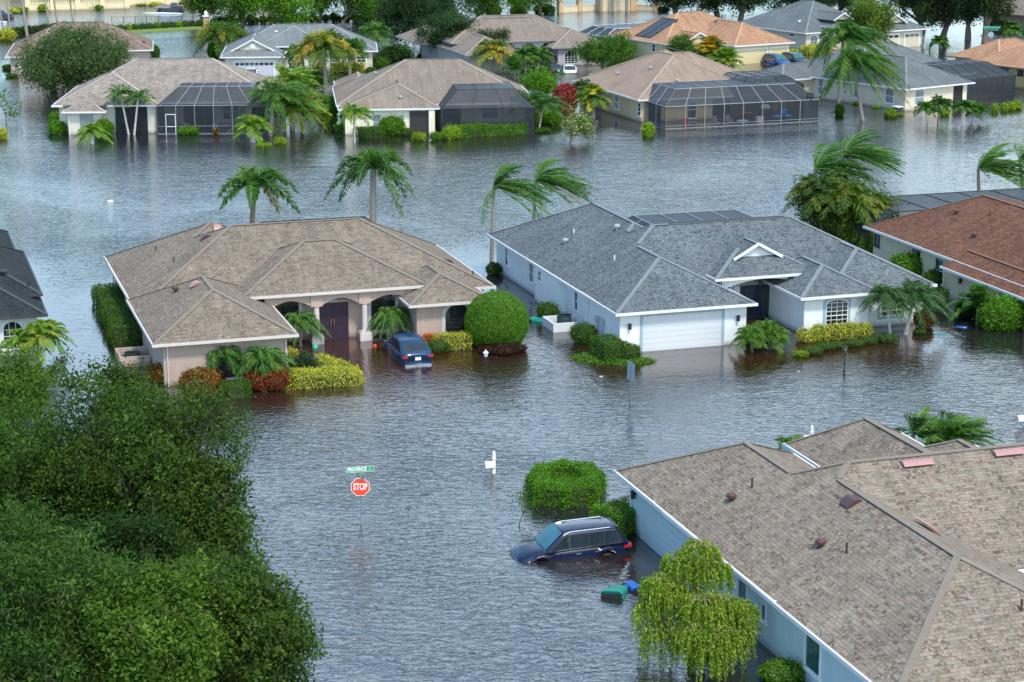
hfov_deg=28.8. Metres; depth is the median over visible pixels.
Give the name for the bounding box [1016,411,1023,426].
mailbox
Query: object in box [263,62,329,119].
palm tree
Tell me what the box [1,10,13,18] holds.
wading truck
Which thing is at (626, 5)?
tall palm
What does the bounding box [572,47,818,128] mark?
butter walled house
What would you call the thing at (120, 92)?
palm tree
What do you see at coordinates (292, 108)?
palm tree
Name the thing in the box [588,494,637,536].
hedge
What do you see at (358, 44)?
palm tree
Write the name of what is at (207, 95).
speckled roof house
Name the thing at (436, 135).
shrub
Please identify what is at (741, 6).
tree
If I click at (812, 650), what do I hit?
window
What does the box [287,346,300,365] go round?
shrub
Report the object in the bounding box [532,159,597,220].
palm tree
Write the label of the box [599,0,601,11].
tall palm
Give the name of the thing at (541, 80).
tree
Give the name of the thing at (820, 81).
window
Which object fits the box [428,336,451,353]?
shrub
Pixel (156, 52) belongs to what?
shrub
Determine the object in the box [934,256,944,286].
window
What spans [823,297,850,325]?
window
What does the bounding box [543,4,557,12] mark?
shrub
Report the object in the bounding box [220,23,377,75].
gabled grey roof house
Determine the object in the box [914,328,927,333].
shrub
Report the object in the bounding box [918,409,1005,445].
palm tree
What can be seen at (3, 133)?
shrub
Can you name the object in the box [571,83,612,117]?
palm tree
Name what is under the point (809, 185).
palm tree
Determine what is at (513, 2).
tree
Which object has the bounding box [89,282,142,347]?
hedge
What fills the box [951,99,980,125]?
palm tree
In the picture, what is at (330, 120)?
shrub
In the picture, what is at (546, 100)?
palm tree
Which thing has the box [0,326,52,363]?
palm tree
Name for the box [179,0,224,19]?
tree
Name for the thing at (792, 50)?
shrub
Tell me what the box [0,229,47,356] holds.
slate roof house
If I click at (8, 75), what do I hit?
shrub
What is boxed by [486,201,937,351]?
white house
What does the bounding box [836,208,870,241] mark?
tree
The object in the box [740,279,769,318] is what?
front door
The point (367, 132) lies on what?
hedge
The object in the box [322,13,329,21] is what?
shrub
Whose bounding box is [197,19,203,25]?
shrub
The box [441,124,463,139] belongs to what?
shrub
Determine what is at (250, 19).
shrub
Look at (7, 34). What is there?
shrub
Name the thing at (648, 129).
shrub
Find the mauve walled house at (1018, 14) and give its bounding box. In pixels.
[983,0,1023,30]
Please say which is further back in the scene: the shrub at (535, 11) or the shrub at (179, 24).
the shrub at (535, 11)
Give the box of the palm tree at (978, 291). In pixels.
[947,283,997,322]
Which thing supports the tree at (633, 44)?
on the water
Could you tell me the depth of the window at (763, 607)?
69.29 m
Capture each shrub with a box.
[0,25,17,40]
[0,126,10,138]
[2,62,10,69]
[4,6,19,12]
[4,72,18,76]
[14,26,23,35]
[15,5,32,12]
[27,25,34,34]
[33,24,40,32]
[37,4,47,10]
[39,24,45,30]
[46,118,67,134]
[48,110,59,120]
[93,117,115,135]
[95,4,103,9]
[117,21,125,29]
[124,23,132,29]
[129,21,141,29]
[139,23,146,28]
[146,1,165,5]
[146,22,156,28]
[150,45,161,57]
[152,21,161,27]
[160,19,168,27]
[167,19,175,27]
[175,20,182,26]
[182,19,189,26]
[188,19,197,26]
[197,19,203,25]
[205,41,223,57]
[207,367,232,380]
[216,14,225,22]
[246,14,254,22]
[253,17,259,22]
[257,15,267,22]
[266,14,274,22]
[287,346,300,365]
[315,104,334,117]
[316,93,334,104]
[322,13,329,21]
[324,115,337,126]
[327,101,337,112]
[329,8,338,21]
[332,123,344,132]
[333,15,342,21]
[364,65,378,73]
[372,56,389,69]
[378,114,406,135]
[399,126,412,135]
[411,129,428,140]
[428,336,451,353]
[429,130,443,139]
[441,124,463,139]
[477,337,529,355]
[482,260,502,275]
[491,5,504,13]
[509,4,521,14]
[534,6,543,12]
[535,109,542,125]
[535,127,542,132]
[535,298,560,316]
[540,107,563,124]
[541,127,551,132]
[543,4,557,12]
[550,471,579,483]
[552,81,578,112]
[566,320,599,344]
[586,333,630,362]
[621,342,641,358]
[639,122,654,137]
[756,652,805,681]
[789,47,798,52]
[791,350,808,357]
[794,327,818,342]
[803,345,823,354]
[812,323,830,341]
[817,340,836,350]
[825,320,846,339]
[830,102,845,115]
[830,340,844,348]
[842,320,861,338]
[843,337,864,346]
[856,232,873,253]
[858,320,873,338]
[861,335,877,344]
[871,331,883,340]
[879,331,897,343]
[883,108,897,117]
[887,250,922,276]
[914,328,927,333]
[922,265,941,287]
[923,285,950,308]
[939,108,952,115]
[953,298,980,318]
[974,293,1023,332]
[991,102,1000,112]
[999,102,1007,110]
[1007,100,1016,109]
[1014,96,1022,108]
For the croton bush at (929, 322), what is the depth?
114.58 m
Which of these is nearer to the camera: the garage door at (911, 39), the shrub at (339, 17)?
the garage door at (911, 39)
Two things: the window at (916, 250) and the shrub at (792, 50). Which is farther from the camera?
the shrub at (792, 50)
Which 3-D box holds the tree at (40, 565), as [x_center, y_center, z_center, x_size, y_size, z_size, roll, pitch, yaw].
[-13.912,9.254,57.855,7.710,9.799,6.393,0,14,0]
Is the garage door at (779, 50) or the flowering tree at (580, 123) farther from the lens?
the garage door at (779, 50)
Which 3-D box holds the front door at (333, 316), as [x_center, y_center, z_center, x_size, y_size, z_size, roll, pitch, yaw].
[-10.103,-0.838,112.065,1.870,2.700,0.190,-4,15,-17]
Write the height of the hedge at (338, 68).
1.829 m
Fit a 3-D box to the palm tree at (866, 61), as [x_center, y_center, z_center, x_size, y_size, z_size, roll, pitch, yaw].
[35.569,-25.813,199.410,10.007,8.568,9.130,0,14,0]
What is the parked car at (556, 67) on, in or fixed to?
on the water
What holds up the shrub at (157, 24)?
on the grass bank
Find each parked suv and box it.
[509,516,631,562]
[761,53,790,65]
[782,52,807,62]
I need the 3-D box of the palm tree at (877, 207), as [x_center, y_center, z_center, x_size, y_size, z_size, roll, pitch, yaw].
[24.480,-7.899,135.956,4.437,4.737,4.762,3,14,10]
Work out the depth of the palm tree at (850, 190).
133.79 m
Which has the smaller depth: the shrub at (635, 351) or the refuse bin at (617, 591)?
the refuse bin at (617, 591)
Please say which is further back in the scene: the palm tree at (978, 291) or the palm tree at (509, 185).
the palm tree at (509, 185)
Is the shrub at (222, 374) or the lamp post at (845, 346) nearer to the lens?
the shrub at (222, 374)
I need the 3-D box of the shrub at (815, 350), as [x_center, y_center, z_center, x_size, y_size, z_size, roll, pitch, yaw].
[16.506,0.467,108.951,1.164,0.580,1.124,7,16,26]
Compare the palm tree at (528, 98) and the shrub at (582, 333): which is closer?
the shrub at (582, 333)
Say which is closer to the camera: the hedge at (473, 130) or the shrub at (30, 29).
the hedge at (473, 130)
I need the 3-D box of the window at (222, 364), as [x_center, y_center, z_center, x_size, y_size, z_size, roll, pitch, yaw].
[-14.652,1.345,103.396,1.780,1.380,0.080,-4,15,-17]
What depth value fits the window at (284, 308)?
111.12 m
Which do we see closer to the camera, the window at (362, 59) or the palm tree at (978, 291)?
the palm tree at (978, 291)
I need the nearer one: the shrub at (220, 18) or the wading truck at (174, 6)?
the shrub at (220, 18)
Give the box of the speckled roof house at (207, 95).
[51,57,281,134]
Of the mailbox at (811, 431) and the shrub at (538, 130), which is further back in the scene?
the shrub at (538, 130)
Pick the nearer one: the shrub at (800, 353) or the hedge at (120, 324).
the shrub at (800, 353)
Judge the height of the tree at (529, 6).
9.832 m
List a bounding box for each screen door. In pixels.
[165,114,175,133]
[953,85,962,104]
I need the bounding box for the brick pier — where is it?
[202,10,209,26]
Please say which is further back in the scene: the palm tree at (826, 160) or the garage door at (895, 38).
the garage door at (895, 38)
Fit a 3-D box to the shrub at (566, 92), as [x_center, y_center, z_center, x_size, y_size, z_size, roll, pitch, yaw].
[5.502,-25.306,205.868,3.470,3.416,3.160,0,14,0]
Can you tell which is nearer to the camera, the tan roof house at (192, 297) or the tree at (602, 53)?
the tan roof house at (192, 297)
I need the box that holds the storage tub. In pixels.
[623,580,640,591]
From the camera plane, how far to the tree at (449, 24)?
248.25 m
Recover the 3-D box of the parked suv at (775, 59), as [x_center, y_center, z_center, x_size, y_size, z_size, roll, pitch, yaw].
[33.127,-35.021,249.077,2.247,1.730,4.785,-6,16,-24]
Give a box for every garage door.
[233,60,274,75]
[639,496,697,561]
[640,308,724,351]
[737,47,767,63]
[770,46,787,53]
[882,33,899,44]
[904,32,919,46]
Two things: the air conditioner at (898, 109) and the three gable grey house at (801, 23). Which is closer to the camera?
the air conditioner at (898, 109)
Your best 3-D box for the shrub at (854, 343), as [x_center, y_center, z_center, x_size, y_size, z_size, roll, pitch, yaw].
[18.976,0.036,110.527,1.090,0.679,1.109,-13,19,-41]
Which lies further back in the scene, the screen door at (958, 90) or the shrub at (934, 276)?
the screen door at (958, 90)
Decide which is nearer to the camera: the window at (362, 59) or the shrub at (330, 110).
the shrub at (330, 110)
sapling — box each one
[0,87,22,122]
[45,348,74,399]
[508,485,544,524]
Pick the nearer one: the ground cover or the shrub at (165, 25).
the ground cover
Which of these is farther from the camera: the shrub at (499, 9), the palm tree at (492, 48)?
the shrub at (499, 9)
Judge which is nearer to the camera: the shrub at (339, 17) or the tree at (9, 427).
the tree at (9, 427)
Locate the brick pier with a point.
(205, 16)
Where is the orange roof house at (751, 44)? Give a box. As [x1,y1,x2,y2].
[579,10,794,64]
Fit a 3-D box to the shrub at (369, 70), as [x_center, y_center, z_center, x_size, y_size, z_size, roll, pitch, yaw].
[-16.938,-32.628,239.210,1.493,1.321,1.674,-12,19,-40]
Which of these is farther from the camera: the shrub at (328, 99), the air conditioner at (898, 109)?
the shrub at (328, 99)
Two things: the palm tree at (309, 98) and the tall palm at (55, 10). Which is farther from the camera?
the tall palm at (55, 10)
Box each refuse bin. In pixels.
[529,316,541,322]
[600,585,629,598]
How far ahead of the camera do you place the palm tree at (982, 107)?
196.98 m
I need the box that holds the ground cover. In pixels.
[567,350,658,365]
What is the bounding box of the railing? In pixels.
[111,15,191,23]
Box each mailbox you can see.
[484,451,495,473]
[803,425,813,436]
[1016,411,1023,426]
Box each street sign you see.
[346,466,373,524]
[627,361,634,402]
[982,26,999,41]
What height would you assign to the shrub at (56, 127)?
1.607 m
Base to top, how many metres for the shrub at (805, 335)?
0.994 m
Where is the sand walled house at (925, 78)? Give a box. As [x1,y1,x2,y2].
[766,41,1015,110]
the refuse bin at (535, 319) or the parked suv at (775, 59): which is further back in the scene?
the parked suv at (775, 59)
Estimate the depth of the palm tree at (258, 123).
184.24 m
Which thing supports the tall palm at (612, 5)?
on the water
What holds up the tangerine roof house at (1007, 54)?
on the water
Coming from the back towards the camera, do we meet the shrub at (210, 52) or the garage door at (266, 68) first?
the shrub at (210, 52)
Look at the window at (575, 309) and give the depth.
115.49 m
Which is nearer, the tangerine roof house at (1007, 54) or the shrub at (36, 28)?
the tangerine roof house at (1007, 54)
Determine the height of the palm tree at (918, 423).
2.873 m
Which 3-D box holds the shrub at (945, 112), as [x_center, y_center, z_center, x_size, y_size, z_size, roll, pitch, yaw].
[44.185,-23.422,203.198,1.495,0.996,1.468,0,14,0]
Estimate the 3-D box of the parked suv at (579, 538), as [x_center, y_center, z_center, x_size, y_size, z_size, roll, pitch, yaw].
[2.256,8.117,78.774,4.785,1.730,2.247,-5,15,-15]
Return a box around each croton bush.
[145,360,163,383]
[177,365,223,399]
[240,367,292,392]
[912,307,936,327]
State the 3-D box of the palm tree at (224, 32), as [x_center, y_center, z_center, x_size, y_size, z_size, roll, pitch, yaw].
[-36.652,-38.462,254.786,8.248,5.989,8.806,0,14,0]
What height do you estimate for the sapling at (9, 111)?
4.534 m
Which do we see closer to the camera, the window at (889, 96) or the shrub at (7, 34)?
the window at (889, 96)
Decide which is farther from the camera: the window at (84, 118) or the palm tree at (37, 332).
the window at (84, 118)
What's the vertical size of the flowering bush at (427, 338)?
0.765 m
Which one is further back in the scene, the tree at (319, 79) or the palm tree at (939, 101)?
the tree at (319, 79)
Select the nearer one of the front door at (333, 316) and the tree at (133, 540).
the tree at (133, 540)
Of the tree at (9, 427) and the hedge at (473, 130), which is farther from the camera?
the hedge at (473, 130)
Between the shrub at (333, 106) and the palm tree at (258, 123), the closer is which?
the palm tree at (258, 123)
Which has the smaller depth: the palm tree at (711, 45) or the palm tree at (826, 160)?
the palm tree at (826, 160)
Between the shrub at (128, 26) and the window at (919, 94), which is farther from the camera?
the shrub at (128, 26)
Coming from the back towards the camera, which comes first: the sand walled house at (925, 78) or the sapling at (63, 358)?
the sand walled house at (925, 78)
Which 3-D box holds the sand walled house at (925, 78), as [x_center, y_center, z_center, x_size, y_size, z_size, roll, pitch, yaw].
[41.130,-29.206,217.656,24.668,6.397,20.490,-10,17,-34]
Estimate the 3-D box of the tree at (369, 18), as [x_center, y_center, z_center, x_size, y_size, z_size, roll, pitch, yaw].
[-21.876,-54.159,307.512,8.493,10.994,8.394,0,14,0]
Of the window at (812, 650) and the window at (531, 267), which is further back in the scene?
the window at (531, 267)
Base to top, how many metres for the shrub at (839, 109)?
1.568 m
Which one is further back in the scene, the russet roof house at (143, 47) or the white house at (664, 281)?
the russet roof house at (143, 47)
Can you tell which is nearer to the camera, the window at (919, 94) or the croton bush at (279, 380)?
the croton bush at (279, 380)
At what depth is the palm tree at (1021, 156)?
149.48 m
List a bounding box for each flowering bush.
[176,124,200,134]
[211,128,219,133]
[422,332,438,342]
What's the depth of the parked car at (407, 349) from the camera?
107.00 m
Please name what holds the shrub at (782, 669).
on the water
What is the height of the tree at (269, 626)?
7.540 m
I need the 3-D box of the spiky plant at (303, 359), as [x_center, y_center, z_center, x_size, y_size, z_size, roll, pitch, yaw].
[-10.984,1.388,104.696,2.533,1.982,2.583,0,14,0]
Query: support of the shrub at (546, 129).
on the water
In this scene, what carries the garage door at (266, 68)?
in the gabled grey roof house at (262, 50)
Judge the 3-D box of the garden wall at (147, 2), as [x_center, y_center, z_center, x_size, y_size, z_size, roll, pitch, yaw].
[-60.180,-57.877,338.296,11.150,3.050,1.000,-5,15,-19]
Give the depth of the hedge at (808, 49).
261.27 m
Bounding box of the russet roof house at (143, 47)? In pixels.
[5,21,153,75]
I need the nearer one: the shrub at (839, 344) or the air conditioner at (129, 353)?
the air conditioner at (129, 353)
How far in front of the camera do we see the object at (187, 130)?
189.91 m
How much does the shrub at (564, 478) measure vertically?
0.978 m
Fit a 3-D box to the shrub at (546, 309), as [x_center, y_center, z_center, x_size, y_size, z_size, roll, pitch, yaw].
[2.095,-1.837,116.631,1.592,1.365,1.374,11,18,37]
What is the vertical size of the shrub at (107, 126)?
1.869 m
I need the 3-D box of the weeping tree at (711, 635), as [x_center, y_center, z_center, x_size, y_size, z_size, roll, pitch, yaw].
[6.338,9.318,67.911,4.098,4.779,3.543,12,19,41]
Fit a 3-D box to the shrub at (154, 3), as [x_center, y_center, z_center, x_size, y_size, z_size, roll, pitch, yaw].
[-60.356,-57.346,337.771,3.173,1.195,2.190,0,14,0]
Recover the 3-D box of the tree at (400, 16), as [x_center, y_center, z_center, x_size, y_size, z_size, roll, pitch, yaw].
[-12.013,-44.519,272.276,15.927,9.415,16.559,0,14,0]
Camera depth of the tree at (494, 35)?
246.34 m
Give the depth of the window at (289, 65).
242.07 m
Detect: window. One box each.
[2,321,23,351]
[79,114,93,129]
[212,353,246,379]
[275,301,302,339]
[288,57,293,69]
[327,298,349,302]
[356,55,366,63]
[367,294,398,332]
[373,114,380,127]
[442,304,471,336]
[504,248,508,267]
[528,263,534,284]
[536,269,541,283]
[563,48,578,64]
[573,291,578,312]
[614,95,618,110]
[637,102,640,116]
[735,578,747,603]
[758,600,767,625]
[802,633,821,681]
[809,34,818,44]
[817,79,823,95]
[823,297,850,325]
[853,84,859,98]
[873,233,879,248]
[877,300,904,319]
[884,88,893,104]
[912,247,921,260]
[914,89,923,105]
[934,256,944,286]
[1016,70,1023,76]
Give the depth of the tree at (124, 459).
71.14 m
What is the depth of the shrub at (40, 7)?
326.52 m
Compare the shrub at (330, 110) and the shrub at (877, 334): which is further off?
the shrub at (330, 110)
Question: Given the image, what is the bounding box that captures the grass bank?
[127,26,205,32]
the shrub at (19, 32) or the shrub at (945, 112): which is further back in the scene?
the shrub at (19, 32)
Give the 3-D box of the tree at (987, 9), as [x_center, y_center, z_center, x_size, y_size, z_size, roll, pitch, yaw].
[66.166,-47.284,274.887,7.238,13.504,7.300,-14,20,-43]
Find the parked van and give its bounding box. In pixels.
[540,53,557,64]
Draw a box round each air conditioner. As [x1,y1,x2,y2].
[124,350,139,356]
[557,313,571,322]
[891,105,903,112]
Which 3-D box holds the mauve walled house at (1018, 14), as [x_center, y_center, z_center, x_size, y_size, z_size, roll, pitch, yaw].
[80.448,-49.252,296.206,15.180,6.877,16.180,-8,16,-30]
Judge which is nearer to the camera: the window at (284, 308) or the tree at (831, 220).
the window at (284, 308)
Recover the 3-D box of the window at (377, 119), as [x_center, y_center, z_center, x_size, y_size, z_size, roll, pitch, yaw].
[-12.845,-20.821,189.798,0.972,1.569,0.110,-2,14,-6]
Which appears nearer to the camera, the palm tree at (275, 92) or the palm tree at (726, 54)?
the palm tree at (275, 92)
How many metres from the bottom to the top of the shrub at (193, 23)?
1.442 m
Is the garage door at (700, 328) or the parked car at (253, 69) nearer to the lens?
the garage door at (700, 328)
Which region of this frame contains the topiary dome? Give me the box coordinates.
[464,288,530,346]
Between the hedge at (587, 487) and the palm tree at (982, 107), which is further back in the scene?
the palm tree at (982, 107)
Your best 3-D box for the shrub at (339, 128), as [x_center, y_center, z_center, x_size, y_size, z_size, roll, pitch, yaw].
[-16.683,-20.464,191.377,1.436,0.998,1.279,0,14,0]
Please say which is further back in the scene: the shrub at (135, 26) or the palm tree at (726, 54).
the shrub at (135, 26)
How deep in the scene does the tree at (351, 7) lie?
300.55 m
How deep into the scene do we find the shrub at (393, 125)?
189.08 m
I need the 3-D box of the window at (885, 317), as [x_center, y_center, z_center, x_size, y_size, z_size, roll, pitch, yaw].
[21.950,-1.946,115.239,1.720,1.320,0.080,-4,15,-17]
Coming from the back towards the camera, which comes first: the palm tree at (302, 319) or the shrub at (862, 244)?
the shrub at (862, 244)
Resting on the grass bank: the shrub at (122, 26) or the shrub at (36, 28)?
the shrub at (122, 26)
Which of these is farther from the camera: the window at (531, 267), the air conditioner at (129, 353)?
the window at (531, 267)
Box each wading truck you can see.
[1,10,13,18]
[154,2,184,10]
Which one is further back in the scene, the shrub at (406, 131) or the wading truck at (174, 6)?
the wading truck at (174, 6)
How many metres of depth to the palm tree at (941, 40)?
267.18 m
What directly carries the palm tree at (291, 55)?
on the water
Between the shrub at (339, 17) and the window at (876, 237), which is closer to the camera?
the window at (876, 237)
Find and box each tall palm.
[0,8,3,26]
[5,0,11,28]
[21,0,28,36]
[44,0,48,23]
[53,0,57,20]
[69,0,73,21]
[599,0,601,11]
[611,0,613,11]
[625,0,627,11]
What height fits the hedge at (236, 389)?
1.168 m
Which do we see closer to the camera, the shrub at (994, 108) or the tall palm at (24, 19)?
the shrub at (994, 108)
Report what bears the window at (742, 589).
in the brown tan roof house at (865, 549)
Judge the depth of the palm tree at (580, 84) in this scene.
207.11 m
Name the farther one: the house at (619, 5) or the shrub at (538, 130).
the house at (619, 5)
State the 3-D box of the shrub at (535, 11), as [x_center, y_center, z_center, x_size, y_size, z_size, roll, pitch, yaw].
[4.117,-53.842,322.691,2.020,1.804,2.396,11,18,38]
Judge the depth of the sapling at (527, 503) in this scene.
81.55 m
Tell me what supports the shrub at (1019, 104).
on the water
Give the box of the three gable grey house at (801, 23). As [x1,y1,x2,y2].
[740,0,928,49]
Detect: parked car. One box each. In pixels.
[244,67,259,72]
[383,332,432,366]
[539,63,561,72]
[562,64,576,73]
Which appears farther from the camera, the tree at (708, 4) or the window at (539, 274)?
the tree at (708, 4)
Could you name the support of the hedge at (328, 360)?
on the water
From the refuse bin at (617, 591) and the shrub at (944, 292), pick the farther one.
the shrub at (944, 292)
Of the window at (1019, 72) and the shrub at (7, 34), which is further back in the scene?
the shrub at (7, 34)
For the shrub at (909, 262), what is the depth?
126.57 m
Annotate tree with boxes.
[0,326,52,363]
[0,340,57,448]
[0,348,267,550]
[0,368,100,575]
[0,484,160,681]
[5,19,134,94]
[6,505,193,607]
[14,322,76,364]
[24,318,74,354]
[47,547,252,681]
[72,122,112,145]
[80,350,187,458]
[103,84,137,134]
[120,88,158,134]
[141,449,272,573]
[150,523,229,569]
[158,543,331,681]
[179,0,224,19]
[193,18,247,59]
[204,343,252,379]
[213,0,261,26]
[217,162,300,223]
[229,114,277,142]
[236,344,298,391]
[240,0,320,24]
[244,79,321,135]
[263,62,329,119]
[266,90,331,133]
[279,43,332,84]
[280,94,327,126]
[284,309,331,346]
[290,25,362,94]
[293,61,340,90]
[299,0,345,22]
[323,146,414,222]
[324,0,382,24]
[329,37,368,74]
[337,102,376,142]
[345,0,391,21]
[357,21,395,45]
[365,303,413,338]
[368,0,476,45]
[378,41,416,63]
[411,7,483,52]
[463,0,505,15]
[468,38,517,76]
[471,25,510,40]
[478,163,557,261]
[496,53,532,78]
[503,0,527,10]
[512,45,540,72]
[516,0,559,15]
[516,88,553,110]
[517,62,564,93]
[522,46,553,71]
[529,92,569,127]
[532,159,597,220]
[556,102,597,142]
[565,28,637,68]
[570,78,592,107]
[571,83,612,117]
[613,40,639,59]
[628,537,763,681]
[644,0,697,13]
[662,31,699,53]
[688,0,733,15]
[693,35,724,59]
[710,45,744,67]
[714,0,774,21]
[728,324,771,351]
[741,317,784,347]
[759,325,792,353]
[763,0,841,10]
[774,434,802,448]
[779,172,851,230]
[785,158,908,246]
[801,176,886,240]
[808,19,900,103]
[813,142,879,185]
[819,41,911,119]
[822,0,875,13]
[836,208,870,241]
[838,190,898,240]
[841,129,906,190]
[844,0,900,44]
[858,283,923,333]
[873,0,946,32]
[879,278,958,334]
[894,406,944,443]
[907,0,974,36]
[913,101,942,123]
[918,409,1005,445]
[928,94,954,122]
[929,35,950,48]
[947,0,982,40]
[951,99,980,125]
[965,100,991,122]
[968,0,1020,42]
[977,143,1023,190]
[981,19,1015,38]
[994,21,1023,38]
[1012,140,1023,187]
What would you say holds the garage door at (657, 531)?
in the brown tan roof house at (865, 549)
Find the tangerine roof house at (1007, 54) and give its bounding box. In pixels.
[947,38,1023,88]
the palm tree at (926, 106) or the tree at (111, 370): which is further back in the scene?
the palm tree at (926, 106)
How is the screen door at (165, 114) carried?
in the speckled roof house at (207, 95)
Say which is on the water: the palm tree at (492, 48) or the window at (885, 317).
the palm tree at (492, 48)
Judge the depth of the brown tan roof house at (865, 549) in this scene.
70.18 m
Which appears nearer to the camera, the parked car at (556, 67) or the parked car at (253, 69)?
the parked car at (253, 69)
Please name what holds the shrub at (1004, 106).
on the water
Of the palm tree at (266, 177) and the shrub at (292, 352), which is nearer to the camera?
the shrub at (292, 352)
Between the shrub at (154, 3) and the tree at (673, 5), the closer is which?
the tree at (673, 5)
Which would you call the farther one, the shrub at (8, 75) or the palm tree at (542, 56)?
the palm tree at (542, 56)
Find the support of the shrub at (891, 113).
on the water
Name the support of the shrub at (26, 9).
on the water
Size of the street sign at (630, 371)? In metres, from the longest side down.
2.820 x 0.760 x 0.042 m
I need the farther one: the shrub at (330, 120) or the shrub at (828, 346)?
the shrub at (330, 120)
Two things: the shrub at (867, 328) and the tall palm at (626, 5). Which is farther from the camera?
the tall palm at (626, 5)
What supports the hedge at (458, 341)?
on the water
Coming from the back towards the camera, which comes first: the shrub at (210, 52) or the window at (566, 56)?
the shrub at (210, 52)
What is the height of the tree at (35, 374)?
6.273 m
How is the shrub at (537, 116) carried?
on the water
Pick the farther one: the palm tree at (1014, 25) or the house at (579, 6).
the house at (579, 6)
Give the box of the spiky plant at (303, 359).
[288,350,322,377]
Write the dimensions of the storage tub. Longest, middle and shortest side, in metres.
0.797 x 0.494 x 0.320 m
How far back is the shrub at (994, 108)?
205.31 m
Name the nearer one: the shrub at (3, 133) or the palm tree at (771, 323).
the palm tree at (771, 323)
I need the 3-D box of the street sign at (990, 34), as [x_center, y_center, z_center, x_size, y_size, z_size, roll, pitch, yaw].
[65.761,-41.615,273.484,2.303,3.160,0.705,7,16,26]
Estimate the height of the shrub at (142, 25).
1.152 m
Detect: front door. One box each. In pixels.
[319,302,348,339]
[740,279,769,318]
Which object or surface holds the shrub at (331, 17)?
on the water
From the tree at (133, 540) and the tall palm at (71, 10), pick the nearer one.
the tree at (133, 540)
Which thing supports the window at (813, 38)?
in the three gable grey house at (801, 23)
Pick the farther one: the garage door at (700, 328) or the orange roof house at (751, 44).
the orange roof house at (751, 44)
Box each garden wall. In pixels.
[24,0,129,11]
[129,0,181,5]
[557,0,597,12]
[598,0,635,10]
[636,0,658,10]
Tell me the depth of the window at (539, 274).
120.27 m
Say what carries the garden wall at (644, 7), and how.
on the water
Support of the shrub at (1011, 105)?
on the water
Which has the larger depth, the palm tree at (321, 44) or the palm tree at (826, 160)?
the palm tree at (321, 44)
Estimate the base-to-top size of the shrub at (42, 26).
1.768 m
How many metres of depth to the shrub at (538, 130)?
190.83 m
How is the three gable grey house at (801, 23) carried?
on the water
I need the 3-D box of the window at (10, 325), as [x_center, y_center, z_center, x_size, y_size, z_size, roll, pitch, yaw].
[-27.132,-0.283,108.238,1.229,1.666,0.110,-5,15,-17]
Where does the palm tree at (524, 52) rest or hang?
on the water
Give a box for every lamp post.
[482,350,489,374]
[843,344,847,372]
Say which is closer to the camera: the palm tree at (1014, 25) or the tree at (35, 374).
the tree at (35, 374)
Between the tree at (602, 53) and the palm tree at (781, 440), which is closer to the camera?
the palm tree at (781, 440)
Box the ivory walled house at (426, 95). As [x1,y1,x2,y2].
[332,58,534,134]
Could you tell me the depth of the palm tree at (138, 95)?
188.92 m
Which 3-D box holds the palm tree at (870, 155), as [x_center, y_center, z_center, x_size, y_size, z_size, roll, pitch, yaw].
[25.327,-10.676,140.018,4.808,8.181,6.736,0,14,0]
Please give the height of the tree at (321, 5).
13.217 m
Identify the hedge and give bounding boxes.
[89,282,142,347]
[219,378,253,399]
[283,363,365,389]
[314,350,353,368]
[328,61,365,72]
[350,123,386,138]
[432,330,472,350]
[455,123,529,136]
[520,458,610,509]
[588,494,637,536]
[798,43,832,53]
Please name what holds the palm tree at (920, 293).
on the water
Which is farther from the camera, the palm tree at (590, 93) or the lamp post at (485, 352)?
the palm tree at (590, 93)
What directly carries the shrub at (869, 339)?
on the water
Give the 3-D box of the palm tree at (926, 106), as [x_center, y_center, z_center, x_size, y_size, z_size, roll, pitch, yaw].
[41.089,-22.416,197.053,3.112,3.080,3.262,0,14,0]
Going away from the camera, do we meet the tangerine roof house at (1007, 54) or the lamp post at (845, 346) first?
the lamp post at (845, 346)
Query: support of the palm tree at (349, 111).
on the water
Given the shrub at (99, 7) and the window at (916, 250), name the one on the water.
the shrub at (99, 7)
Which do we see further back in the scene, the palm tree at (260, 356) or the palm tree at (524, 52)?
the palm tree at (524, 52)
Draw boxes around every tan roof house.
[104,216,495,385]
[613,417,1023,681]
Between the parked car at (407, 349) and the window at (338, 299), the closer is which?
the parked car at (407, 349)
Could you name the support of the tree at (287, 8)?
on the water
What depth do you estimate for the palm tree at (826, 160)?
137.61 m
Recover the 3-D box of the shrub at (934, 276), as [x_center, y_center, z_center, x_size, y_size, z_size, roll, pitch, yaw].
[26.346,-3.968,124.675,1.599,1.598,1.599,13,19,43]
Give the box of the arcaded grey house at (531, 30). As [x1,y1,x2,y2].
[395,14,600,72]
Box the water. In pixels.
[0,0,1023,681]
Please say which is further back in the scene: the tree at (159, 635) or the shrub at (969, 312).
the shrub at (969, 312)
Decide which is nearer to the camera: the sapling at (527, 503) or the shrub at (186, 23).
the sapling at (527, 503)
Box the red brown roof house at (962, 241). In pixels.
[817,188,1023,328]
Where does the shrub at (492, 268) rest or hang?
on the water
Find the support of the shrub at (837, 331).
on the water

